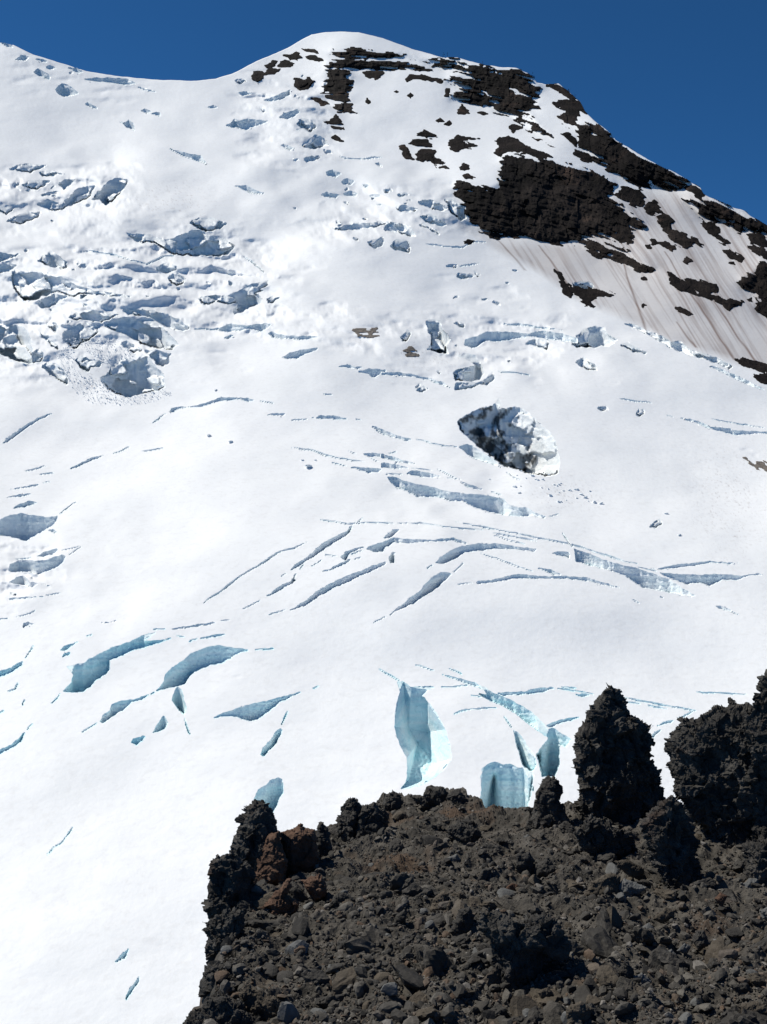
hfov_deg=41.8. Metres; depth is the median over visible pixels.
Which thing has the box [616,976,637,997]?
boulder
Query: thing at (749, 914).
boulder
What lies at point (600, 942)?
boulder
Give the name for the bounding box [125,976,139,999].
crevasse
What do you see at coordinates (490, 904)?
boulder
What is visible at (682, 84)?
sky
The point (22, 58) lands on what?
crevasse
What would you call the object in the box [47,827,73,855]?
glacier crack
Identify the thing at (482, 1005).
stone
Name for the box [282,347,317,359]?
crevasse
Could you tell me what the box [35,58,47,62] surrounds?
crevasse
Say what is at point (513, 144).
rock outcrop
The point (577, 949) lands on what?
boulder
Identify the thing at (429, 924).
stone
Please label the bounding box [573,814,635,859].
lava outcrop
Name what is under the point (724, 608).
crevasse
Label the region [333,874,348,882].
boulder
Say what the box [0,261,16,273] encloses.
ice cliff
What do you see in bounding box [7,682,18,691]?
glacier crack
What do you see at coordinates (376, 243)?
ice cliff
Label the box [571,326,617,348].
serac
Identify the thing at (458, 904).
stone
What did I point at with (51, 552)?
crevasse
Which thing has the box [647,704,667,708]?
glacier crack
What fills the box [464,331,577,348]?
crevasse
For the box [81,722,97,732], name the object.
glacier crack
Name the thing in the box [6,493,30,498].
crevasse
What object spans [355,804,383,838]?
boulder
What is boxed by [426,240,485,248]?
glacier crack
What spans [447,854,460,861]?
stone
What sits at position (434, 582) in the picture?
crevasse
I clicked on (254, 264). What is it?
glacier crack
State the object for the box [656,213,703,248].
rock outcrop
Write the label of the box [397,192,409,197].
ice cliff
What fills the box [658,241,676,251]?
rock outcrop
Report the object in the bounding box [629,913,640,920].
stone
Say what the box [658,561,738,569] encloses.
crevasse
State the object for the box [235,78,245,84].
ice cliff
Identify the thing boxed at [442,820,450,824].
stone
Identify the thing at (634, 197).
rock outcrop
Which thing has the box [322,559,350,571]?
crevasse
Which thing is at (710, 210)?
rock cliff
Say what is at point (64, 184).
ice cliff
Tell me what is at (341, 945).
boulder
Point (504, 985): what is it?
stone
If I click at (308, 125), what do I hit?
ice cliff
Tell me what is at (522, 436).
ice cliff
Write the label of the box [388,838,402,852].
boulder
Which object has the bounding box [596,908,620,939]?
boulder
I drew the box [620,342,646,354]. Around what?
ice cliff
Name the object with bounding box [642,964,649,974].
stone
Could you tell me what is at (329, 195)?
crevasse
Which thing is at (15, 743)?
crevasse
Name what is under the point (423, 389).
ice cliff
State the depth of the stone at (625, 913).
15.37 m
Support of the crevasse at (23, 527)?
on the glacier
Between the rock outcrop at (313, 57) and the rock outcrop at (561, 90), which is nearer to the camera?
the rock outcrop at (561, 90)
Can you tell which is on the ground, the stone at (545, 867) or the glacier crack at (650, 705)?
the stone at (545, 867)
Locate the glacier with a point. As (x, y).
(186, 522)
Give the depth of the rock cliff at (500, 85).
1357.50 m
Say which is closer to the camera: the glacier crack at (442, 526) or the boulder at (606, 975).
the boulder at (606, 975)
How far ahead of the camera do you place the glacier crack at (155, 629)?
335.36 m
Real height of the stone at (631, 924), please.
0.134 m
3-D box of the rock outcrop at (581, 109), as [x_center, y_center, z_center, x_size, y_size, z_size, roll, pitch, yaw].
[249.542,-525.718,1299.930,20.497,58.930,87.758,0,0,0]
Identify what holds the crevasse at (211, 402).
on the glacier
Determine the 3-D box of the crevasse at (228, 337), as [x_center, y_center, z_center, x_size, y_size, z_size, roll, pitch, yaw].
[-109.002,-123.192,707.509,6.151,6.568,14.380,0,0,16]
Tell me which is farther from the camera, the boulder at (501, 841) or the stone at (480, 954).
the boulder at (501, 841)
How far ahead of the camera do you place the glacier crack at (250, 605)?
350.43 m
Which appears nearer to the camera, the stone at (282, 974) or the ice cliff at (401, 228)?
the stone at (282, 974)
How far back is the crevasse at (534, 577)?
371.27 m
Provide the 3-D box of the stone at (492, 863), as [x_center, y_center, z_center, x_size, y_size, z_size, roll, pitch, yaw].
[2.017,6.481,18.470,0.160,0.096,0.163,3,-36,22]
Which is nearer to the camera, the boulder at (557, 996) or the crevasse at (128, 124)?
the boulder at (557, 996)
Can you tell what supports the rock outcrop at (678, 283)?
on the glacier
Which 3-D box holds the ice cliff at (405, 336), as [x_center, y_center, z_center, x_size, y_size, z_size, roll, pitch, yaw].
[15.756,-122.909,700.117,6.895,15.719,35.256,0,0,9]
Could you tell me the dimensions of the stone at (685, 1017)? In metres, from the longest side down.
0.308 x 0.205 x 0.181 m
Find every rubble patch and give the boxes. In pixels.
[352,327,379,337]
[403,346,419,356]
[743,457,766,470]
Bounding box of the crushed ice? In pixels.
[57,337,170,404]
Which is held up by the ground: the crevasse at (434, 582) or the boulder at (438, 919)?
the boulder at (438, 919)
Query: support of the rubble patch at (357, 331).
on the glacier
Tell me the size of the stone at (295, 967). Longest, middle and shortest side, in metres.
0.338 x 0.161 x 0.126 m
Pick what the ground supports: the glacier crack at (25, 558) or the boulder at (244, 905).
the boulder at (244, 905)
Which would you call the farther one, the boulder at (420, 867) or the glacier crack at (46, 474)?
the glacier crack at (46, 474)
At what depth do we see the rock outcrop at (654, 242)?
953.47 m
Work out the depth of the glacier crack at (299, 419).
557.26 m
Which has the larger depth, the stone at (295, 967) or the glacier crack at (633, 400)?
the glacier crack at (633, 400)
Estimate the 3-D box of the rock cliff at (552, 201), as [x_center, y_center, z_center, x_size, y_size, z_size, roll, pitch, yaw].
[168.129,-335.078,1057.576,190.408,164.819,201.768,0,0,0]
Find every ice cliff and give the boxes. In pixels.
[0,204,22,215]
[0,252,23,262]
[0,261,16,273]
[6,211,41,224]
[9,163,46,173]
[11,269,130,301]
[22,180,50,190]
[37,185,95,211]
[38,293,67,308]
[39,170,62,177]
[41,191,58,196]
[46,321,58,333]
[58,179,74,190]
[68,310,118,323]
[78,263,86,268]
[92,178,127,205]
[122,308,189,331]
[126,229,234,257]
[189,217,226,232]
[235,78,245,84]
[266,294,280,303]
[296,117,316,132]
[302,134,328,149]
[304,155,320,162]
[323,149,332,154]
[331,221,388,230]
[367,236,384,248]
[383,188,392,193]
[384,221,415,236]
[390,239,410,252]
[396,204,417,212]
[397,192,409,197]
[400,329,411,342]
[416,385,428,392]
[418,199,447,211]
[419,222,439,235]
[420,213,446,226]
[444,199,466,220]
[446,264,457,268]
[453,353,483,381]
[454,321,464,327]
[454,371,494,390]
[456,272,475,279]
[457,398,559,476]
[492,300,500,305]
[572,280,594,288]
[597,406,608,411]
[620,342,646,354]
[624,323,732,369]
[636,408,644,416]
[649,519,662,528]
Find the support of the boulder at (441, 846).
on the ground
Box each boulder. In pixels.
[237,900,253,913]
[239,981,279,1021]
[246,919,279,930]
[251,892,273,909]
[253,830,287,885]
[256,879,266,884]
[259,878,298,914]
[270,932,282,936]
[280,823,320,876]
[288,881,308,902]
[301,874,326,901]
[301,969,329,984]
[315,994,345,1008]
[316,821,332,857]
[328,892,355,909]
[331,797,361,841]
[332,967,356,994]
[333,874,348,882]
[337,939,348,951]
[340,1020,359,1023]
[342,950,364,959]
[345,925,386,954]
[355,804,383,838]
[367,802,388,828]
[367,996,378,1010]
[382,790,404,811]
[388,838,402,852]
[401,932,415,943]
[402,882,439,896]
[409,990,427,1003]
[412,786,447,810]
[414,945,450,976]
[414,1006,438,1022]
[416,865,426,870]
[418,817,432,823]
[422,824,443,831]
[426,913,445,926]
[433,842,448,849]
[436,937,448,948]
[446,788,466,806]
[447,819,482,843]
[451,934,469,947]
[452,884,468,892]
[468,896,481,906]
[476,907,571,991]
[476,942,490,951]
[479,901,497,909]
[480,825,491,830]
[482,843,502,854]
[483,962,500,986]
[487,875,499,884]
[488,1005,510,1017]
[488,1019,498,1023]
[496,838,509,844]
[496,896,542,917]
[508,1015,526,1022]
[520,1006,543,1023]
[526,986,562,1008]
[542,1000,565,1023]
[558,821,574,832]
[566,879,582,888]
[568,939,586,957]
[569,887,582,894]
[573,860,581,865]
[580,927,617,958]
[586,1003,601,1017]
[587,1016,594,1023]
[596,850,616,862]
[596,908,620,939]
[596,965,618,987]
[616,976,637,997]
[631,926,654,945]
[648,946,692,972]
[653,889,676,899]
[689,877,716,887]
[692,941,710,955]
[695,965,707,974]
[704,936,733,963]
[717,1008,766,1023]
[720,1008,738,1018]
[723,888,739,907]
[732,860,744,870]
[739,910,758,918]
[748,973,766,987]
[749,935,766,951]
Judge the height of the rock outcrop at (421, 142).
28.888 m
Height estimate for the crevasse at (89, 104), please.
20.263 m
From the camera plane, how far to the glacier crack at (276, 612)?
345.88 m
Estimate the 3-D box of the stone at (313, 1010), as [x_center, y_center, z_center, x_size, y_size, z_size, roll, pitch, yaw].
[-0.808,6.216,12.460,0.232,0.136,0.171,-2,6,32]
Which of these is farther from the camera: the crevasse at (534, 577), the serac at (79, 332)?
the serac at (79, 332)
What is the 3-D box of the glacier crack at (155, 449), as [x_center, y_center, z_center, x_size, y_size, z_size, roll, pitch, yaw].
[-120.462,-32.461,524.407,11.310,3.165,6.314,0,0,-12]
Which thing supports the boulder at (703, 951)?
on the ground
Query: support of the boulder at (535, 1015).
on the ground
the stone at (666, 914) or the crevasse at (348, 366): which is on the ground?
the stone at (666, 914)
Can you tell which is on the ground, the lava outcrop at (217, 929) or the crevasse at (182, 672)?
the lava outcrop at (217, 929)
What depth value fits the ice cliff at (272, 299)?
790.48 m
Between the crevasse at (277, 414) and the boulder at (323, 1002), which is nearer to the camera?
the boulder at (323, 1002)
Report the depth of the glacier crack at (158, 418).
574.00 m
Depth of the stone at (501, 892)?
17.11 m
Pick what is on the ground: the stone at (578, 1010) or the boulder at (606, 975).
the boulder at (606, 975)
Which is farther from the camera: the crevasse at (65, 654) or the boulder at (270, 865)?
the crevasse at (65, 654)
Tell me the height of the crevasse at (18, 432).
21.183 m
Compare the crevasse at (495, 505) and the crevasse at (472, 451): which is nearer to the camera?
the crevasse at (495, 505)
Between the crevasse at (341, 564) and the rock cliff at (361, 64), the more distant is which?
the rock cliff at (361, 64)
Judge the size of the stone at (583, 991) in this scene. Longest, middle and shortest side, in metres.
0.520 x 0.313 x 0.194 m
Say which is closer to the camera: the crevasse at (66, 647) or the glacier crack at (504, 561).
the crevasse at (66, 647)
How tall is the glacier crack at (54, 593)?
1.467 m
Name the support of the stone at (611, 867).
on the ground
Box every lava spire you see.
[229,799,280,869]
[524,775,570,831]
[571,683,665,824]
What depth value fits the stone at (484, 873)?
17.79 m
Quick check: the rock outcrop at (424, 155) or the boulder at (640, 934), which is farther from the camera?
the rock outcrop at (424, 155)
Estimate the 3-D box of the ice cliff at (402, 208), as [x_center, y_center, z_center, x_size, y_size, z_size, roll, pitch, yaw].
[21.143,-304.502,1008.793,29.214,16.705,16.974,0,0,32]
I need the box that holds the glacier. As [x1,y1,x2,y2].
[0,32,766,1023]
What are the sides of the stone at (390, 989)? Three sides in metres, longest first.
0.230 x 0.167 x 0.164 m
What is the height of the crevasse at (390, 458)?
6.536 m
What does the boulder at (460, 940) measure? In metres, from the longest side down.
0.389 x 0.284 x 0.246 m
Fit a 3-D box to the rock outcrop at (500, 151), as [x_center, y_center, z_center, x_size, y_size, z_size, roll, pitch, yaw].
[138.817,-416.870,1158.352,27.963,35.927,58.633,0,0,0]
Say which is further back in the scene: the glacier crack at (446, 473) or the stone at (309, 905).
the glacier crack at (446, 473)
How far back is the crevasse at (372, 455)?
510.05 m
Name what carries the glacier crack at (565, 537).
on the glacier
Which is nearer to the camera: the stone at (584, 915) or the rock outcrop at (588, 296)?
the stone at (584, 915)
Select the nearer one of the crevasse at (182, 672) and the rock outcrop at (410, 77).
the crevasse at (182, 672)
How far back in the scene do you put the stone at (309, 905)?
16.96 m
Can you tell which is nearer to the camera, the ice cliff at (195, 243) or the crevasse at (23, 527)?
the crevasse at (23, 527)
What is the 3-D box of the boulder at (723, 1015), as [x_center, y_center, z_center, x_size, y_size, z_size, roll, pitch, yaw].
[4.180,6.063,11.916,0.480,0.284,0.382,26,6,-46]
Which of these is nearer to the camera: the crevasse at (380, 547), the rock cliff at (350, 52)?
the crevasse at (380, 547)
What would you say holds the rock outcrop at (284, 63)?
on the glacier
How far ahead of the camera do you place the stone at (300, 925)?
15.27 m
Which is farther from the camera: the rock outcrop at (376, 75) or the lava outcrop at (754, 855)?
the rock outcrop at (376, 75)
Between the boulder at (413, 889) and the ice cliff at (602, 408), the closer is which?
the boulder at (413, 889)
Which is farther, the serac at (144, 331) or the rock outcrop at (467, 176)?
the rock outcrop at (467, 176)
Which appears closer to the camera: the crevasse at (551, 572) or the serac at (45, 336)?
the crevasse at (551, 572)
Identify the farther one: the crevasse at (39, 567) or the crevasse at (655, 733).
the crevasse at (39, 567)
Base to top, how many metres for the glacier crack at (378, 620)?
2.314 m
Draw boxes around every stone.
[220,945,232,954]
[231,981,240,987]
[250,886,261,894]
[262,962,278,977]
[277,970,293,982]
[277,1001,299,1023]
[280,933,289,938]
[285,940,309,954]
[291,875,299,880]
[291,917,308,935]
[293,964,306,971]
[297,935,309,943]
[303,902,313,909]
[310,1008,326,1014]
[328,850,333,857]
[341,877,354,882]
[361,1000,370,1009]
[365,872,381,874]
[365,925,390,932]
[374,972,391,980]
[377,827,384,835]
[380,982,397,995]
[382,961,388,967]
[390,874,413,890]
[392,811,406,820]
[393,909,406,923]
[396,877,412,892]
[396,964,424,991]
[402,946,411,953]
[415,899,421,904]
[419,908,428,914]
[422,835,443,845]
[425,920,434,928]
[430,890,448,911]
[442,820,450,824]
[444,899,452,911]
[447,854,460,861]
[450,907,474,935]
[451,899,467,917]
[458,891,466,898]
[461,818,471,825]
[463,988,476,996]
[469,952,482,957]
[474,1001,488,1009]
[477,868,491,880]
[479,948,491,957]
[481,958,488,964]
[482,970,488,975]
[489,861,496,866]
[497,888,514,896]
[500,982,512,988]
[506,883,517,890]
[509,995,537,1016]
[515,851,534,874]
[522,1008,528,1016]
[528,874,539,885]
[535,857,557,877]
[538,987,553,998]
[561,1011,566,1023]
[562,997,570,1004]
[566,1001,593,1023]
[573,985,591,1003]
[579,858,588,863]
[579,911,590,920]
[582,870,592,874]
[584,977,598,990]
[585,872,620,896]
[586,994,600,1005]
[600,1004,614,1012]
[605,862,619,874]
[607,906,622,927]
[613,960,633,978]
[614,859,643,880]
[616,892,626,901]
[618,878,646,896]
[618,910,630,919]
[623,935,631,943]
[628,921,636,929]
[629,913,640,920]
[633,848,644,856]
[633,972,651,983]
[640,879,649,885]
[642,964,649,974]
[643,923,654,928]
[653,907,675,923]
[667,964,679,976]
[677,943,690,954]
[678,1012,691,1023]
[688,961,695,972]
[689,997,700,1006]
[692,930,708,950]
[694,833,701,839]
[714,892,726,906]
[725,927,743,936]
[728,943,737,948]
[731,982,752,993]
[737,1001,766,1014]
[743,878,758,887]
[746,969,757,973]
[749,932,759,940]
[751,918,763,924]
[752,936,763,943]
[759,907,766,920]
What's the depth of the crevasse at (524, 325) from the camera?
760.30 m
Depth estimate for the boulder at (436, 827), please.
21.47 m
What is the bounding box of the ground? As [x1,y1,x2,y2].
[192,785,766,1023]
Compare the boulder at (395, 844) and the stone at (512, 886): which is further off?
the boulder at (395, 844)
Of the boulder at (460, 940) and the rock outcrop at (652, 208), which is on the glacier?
the rock outcrop at (652, 208)
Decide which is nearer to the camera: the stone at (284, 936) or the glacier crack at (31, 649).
the stone at (284, 936)
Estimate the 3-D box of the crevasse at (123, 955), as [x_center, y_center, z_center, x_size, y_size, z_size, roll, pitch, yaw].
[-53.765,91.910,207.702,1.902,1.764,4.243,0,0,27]
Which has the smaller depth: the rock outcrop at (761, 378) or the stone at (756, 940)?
the stone at (756, 940)
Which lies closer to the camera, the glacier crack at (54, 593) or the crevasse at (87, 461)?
the glacier crack at (54, 593)
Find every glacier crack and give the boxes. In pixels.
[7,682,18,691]
[15,556,32,560]
[16,610,35,617]
[25,465,46,471]
[25,645,33,658]
[39,471,53,475]
[46,592,60,596]
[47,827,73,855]
[50,693,60,703]
[59,501,76,514]
[61,545,79,550]
[69,546,81,555]
[80,249,173,265]
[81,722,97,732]
[113,446,129,453]
[138,87,155,92]
[142,447,163,451]
[152,413,166,423]
[153,628,165,630]
[184,718,190,734]
[203,541,307,603]
[242,599,260,609]
[243,256,264,272]
[255,647,273,650]
[260,400,273,404]
[268,609,286,615]
[281,710,287,725]
[291,418,307,421]
[291,447,364,462]
[320,519,393,525]
[332,462,346,466]
[339,155,382,159]
[373,616,385,623]
[379,668,399,681]
[385,472,402,475]
[397,521,482,530]
[411,467,431,471]
[415,664,433,670]
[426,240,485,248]
[429,442,456,447]
[437,469,454,477]
[441,684,467,687]
[449,668,461,674]
[453,562,463,572]
[453,707,496,714]
[455,521,637,564]
[457,582,472,585]
[459,262,478,267]
[480,552,532,571]
[493,532,536,541]
[494,535,525,544]
[498,370,529,375]
[503,716,511,727]
[506,472,520,480]
[557,687,593,694]
[562,532,572,547]
[620,398,651,403]
[625,697,695,711]
[628,701,640,704]
[638,567,656,571]
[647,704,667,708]
[696,691,746,694]
[712,418,764,428]
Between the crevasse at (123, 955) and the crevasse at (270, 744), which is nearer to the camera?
the crevasse at (123, 955)
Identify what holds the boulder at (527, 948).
on the ground
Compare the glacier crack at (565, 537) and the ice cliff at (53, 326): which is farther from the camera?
the ice cliff at (53, 326)
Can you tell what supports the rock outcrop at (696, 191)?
on the glacier
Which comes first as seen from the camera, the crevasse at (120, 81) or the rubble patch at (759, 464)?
the rubble patch at (759, 464)
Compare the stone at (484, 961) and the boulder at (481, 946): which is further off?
the boulder at (481, 946)
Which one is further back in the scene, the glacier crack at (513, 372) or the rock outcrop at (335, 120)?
the rock outcrop at (335, 120)
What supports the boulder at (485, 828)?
on the ground
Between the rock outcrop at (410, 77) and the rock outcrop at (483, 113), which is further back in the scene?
the rock outcrop at (410, 77)
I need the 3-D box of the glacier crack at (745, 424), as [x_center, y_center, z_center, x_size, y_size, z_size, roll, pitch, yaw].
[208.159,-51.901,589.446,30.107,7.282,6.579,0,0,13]
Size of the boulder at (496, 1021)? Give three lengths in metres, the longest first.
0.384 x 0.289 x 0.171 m
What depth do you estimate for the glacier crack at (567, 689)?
305.66 m
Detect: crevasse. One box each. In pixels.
[0,513,57,541]
[0,661,23,676]
[0,732,25,754]
[1,43,12,47]
[2,413,52,443]
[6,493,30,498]
[8,554,65,574]
[9,576,37,587]
[9,596,43,600]
[10,484,38,489]
[13,501,36,508]
[15,55,28,60]
[22,622,33,628]
[33,68,50,80]
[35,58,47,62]
[37,548,58,557]
[46,65,55,69]
[55,83,78,97]
[60,641,77,650]
[62,652,69,657]
[63,632,171,692]
[68,67,82,73]
[70,455,103,469]
[84,77,135,85]
[85,102,97,109]
[99,645,247,722]
[115,948,128,962]
[120,119,134,130]
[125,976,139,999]
[131,735,145,745]
[141,108,150,113]
[151,112,160,116]
[152,716,167,732]
[169,148,206,165]
[170,397,253,412]
[171,622,215,629]
[172,687,186,714]
[194,323,270,332]
[200,634,224,639]
[208,105,217,108]
[213,691,300,721]
[224,334,233,339]
[226,118,267,130]
[235,185,264,194]
[238,91,251,96]
[254,777,283,812]
[260,728,282,756]
[264,89,290,101]
[266,573,296,596]
[267,413,285,415]
[268,331,317,340]
[279,109,299,119]
[281,144,294,150]
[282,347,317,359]
[289,561,386,610]
[290,525,352,570]
[311,415,346,419]
[321,192,339,198]
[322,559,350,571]
[326,169,340,177]
[338,364,361,369]
[340,546,363,560]
[341,178,354,185]
[343,191,357,196]
[351,466,381,473]
[358,368,386,377]
[363,452,380,457]
[366,537,466,552]
[369,194,380,198]
[372,426,410,441]
[381,372,450,388]
[381,454,414,463]
[381,462,407,469]
[383,529,399,538]
[387,476,545,518]
[389,552,395,563]
[389,572,451,615]
[394,681,451,789]
[406,470,439,477]
[435,543,536,563]
[442,673,570,776]
[459,444,501,467]
[460,481,481,490]
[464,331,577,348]
[476,574,619,587]
[480,762,533,807]
[498,687,553,696]
[503,323,562,331]
[513,730,536,771]
[538,568,560,575]
[547,717,578,727]
[552,551,569,558]
[574,549,694,596]
[575,693,589,697]
[652,729,661,737]
[657,720,673,726]
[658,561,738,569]
[660,572,761,586]
[680,417,766,435]
[711,366,763,389]
[716,605,738,614]
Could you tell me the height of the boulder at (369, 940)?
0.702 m
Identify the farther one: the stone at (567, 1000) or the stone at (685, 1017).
the stone at (567, 1000)
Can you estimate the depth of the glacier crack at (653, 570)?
386.45 m
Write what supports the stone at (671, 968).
on the ground
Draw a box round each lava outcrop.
[182,989,261,1023]
[198,960,228,997]
[201,850,255,919]
[202,907,246,967]
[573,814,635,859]
[639,794,701,888]
[664,697,765,847]
[741,838,766,886]
[743,669,766,841]
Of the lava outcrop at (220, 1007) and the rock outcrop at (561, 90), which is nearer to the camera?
the lava outcrop at (220, 1007)
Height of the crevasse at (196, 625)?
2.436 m
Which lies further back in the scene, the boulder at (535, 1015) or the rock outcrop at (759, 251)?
the rock outcrop at (759, 251)
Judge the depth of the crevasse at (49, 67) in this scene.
1521.95 m
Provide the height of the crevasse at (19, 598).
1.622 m
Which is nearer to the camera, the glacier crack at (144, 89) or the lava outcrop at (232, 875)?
the lava outcrop at (232, 875)
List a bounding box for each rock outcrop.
[251,67,280,81]
[264,60,277,68]
[277,60,293,67]
[283,51,302,60]
[293,77,314,90]
[301,48,318,53]
[305,55,323,61]
[311,97,328,105]
[324,114,343,127]
[331,125,344,129]
[331,135,343,141]
[362,71,384,79]
[398,144,414,159]
[405,74,451,83]
[408,139,432,146]
[415,149,448,168]
[417,129,436,138]
[444,88,449,96]
[444,120,451,125]
[448,135,479,151]
[457,104,469,114]
[459,163,469,170]
[462,173,475,178]
[463,239,473,244]
[477,111,487,115]
[493,145,510,156]
[495,135,552,158]
[509,124,522,133]
[546,83,574,99]
[552,96,580,128]
[553,269,572,297]
[560,132,577,147]
[567,283,614,307]
[573,149,592,162]
[574,100,586,114]
[614,186,646,207]
[643,199,662,215]
[650,238,658,245]
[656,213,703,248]
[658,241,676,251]
[667,271,743,310]
[675,306,693,315]
[681,278,718,293]
[683,256,692,264]
[684,184,704,198]
[700,220,730,245]
[722,249,744,262]
[734,357,766,373]
[746,231,766,247]
[747,244,766,259]
[753,373,766,383]
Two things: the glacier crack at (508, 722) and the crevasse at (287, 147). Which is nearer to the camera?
the glacier crack at (508, 722)
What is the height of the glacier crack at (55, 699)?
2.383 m
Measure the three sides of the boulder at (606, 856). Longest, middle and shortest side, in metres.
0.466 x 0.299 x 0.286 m
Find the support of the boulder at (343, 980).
on the ground
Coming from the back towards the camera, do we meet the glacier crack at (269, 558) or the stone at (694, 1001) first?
the glacier crack at (269, 558)
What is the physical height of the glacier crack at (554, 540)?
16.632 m
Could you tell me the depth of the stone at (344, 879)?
18.19 m
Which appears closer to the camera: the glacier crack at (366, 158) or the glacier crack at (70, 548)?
the glacier crack at (70, 548)
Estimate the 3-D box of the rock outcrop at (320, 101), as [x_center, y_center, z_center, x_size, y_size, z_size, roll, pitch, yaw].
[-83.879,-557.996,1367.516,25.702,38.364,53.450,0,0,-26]
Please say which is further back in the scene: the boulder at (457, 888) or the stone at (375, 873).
the stone at (375, 873)
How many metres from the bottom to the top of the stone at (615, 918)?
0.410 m
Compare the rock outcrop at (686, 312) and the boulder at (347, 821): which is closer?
the boulder at (347, 821)
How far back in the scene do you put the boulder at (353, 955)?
14.25 m
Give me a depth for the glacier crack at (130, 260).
906.66 m
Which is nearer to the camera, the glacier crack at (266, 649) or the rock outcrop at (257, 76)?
the glacier crack at (266, 649)
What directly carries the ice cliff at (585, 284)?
on the glacier
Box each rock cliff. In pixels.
[320,65,357,113]
[329,47,403,58]
[329,59,432,71]
[422,52,553,137]
[452,151,646,245]
[574,239,655,272]
[575,122,689,190]
[681,198,766,236]
[736,261,766,317]
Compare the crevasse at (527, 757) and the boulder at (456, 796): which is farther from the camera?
the crevasse at (527, 757)
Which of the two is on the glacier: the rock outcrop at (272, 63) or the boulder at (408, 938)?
the rock outcrop at (272, 63)
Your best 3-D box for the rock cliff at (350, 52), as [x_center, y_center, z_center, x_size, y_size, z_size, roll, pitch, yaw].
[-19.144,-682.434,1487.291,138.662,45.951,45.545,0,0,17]
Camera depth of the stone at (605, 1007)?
12.03 m
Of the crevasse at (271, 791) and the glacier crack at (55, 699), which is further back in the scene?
the glacier crack at (55, 699)
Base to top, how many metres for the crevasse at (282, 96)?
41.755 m
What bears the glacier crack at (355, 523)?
on the glacier
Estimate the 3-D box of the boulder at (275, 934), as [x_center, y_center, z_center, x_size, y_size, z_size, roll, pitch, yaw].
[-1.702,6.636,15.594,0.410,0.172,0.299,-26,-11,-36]
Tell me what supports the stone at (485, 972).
on the scree
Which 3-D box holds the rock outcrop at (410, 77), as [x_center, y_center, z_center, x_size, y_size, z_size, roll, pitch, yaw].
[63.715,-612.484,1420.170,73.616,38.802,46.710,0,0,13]
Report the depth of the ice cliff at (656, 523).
433.06 m
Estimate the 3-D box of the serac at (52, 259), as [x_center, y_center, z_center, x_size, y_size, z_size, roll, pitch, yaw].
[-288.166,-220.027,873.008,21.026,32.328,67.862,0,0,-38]
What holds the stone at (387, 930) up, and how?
on the ground
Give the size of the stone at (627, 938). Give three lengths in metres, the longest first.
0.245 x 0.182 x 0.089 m
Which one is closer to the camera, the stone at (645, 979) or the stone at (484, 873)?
the stone at (645, 979)
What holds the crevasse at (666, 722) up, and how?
on the glacier
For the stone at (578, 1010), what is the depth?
11.84 m
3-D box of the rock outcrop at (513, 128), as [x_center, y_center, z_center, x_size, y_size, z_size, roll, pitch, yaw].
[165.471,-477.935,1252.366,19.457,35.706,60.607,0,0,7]
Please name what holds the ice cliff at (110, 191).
on the glacier
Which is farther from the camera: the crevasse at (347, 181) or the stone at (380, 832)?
the crevasse at (347, 181)
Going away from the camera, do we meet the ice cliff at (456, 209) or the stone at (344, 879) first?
the stone at (344, 879)
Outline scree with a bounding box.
[202,785,766,1023]
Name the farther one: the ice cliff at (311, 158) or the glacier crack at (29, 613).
the ice cliff at (311, 158)
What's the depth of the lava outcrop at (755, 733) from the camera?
18.97 m
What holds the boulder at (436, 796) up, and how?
on the ground
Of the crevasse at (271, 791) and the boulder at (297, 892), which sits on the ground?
the boulder at (297, 892)
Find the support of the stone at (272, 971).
on the ground
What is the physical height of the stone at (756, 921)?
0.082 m
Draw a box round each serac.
[0,324,43,364]
[37,250,67,269]
[40,332,58,349]
[41,362,68,384]
[62,322,98,349]
[74,355,103,371]
[100,353,165,397]
[104,316,178,349]
[121,340,142,353]
[144,349,171,366]
[156,263,176,273]
[168,273,185,285]
[198,280,269,314]
[425,319,450,353]
[525,338,548,350]
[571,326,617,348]
[575,356,597,371]
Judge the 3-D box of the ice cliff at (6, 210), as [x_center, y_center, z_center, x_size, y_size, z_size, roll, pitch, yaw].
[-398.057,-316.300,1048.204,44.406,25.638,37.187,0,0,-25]
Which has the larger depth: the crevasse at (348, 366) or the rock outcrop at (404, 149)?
the rock outcrop at (404, 149)
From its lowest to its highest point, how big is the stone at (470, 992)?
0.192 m
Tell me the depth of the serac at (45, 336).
696.60 m
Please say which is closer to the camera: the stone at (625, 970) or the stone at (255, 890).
the stone at (625, 970)
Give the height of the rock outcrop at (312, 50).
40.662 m
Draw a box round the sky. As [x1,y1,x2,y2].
[0,0,766,224]
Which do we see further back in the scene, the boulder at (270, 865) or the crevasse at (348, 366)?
the crevasse at (348, 366)
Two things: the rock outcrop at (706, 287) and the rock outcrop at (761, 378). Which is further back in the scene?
the rock outcrop at (706, 287)
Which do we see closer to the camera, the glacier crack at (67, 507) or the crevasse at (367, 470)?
the glacier crack at (67, 507)
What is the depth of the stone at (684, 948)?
13.92 m
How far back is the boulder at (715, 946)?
13.66 m
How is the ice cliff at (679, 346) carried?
on the glacier
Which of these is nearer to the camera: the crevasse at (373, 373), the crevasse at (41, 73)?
the crevasse at (373, 373)
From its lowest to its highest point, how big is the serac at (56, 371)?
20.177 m
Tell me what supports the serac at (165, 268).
on the glacier
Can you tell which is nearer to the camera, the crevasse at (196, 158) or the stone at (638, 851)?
the stone at (638, 851)
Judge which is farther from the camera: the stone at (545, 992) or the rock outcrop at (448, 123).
the rock outcrop at (448, 123)
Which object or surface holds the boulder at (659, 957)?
on the ground
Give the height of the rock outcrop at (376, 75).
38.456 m
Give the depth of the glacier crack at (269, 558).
375.67 m
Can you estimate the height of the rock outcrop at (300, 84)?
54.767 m
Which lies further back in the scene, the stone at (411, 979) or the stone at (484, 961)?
the stone at (484, 961)
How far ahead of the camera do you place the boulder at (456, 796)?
23.78 m

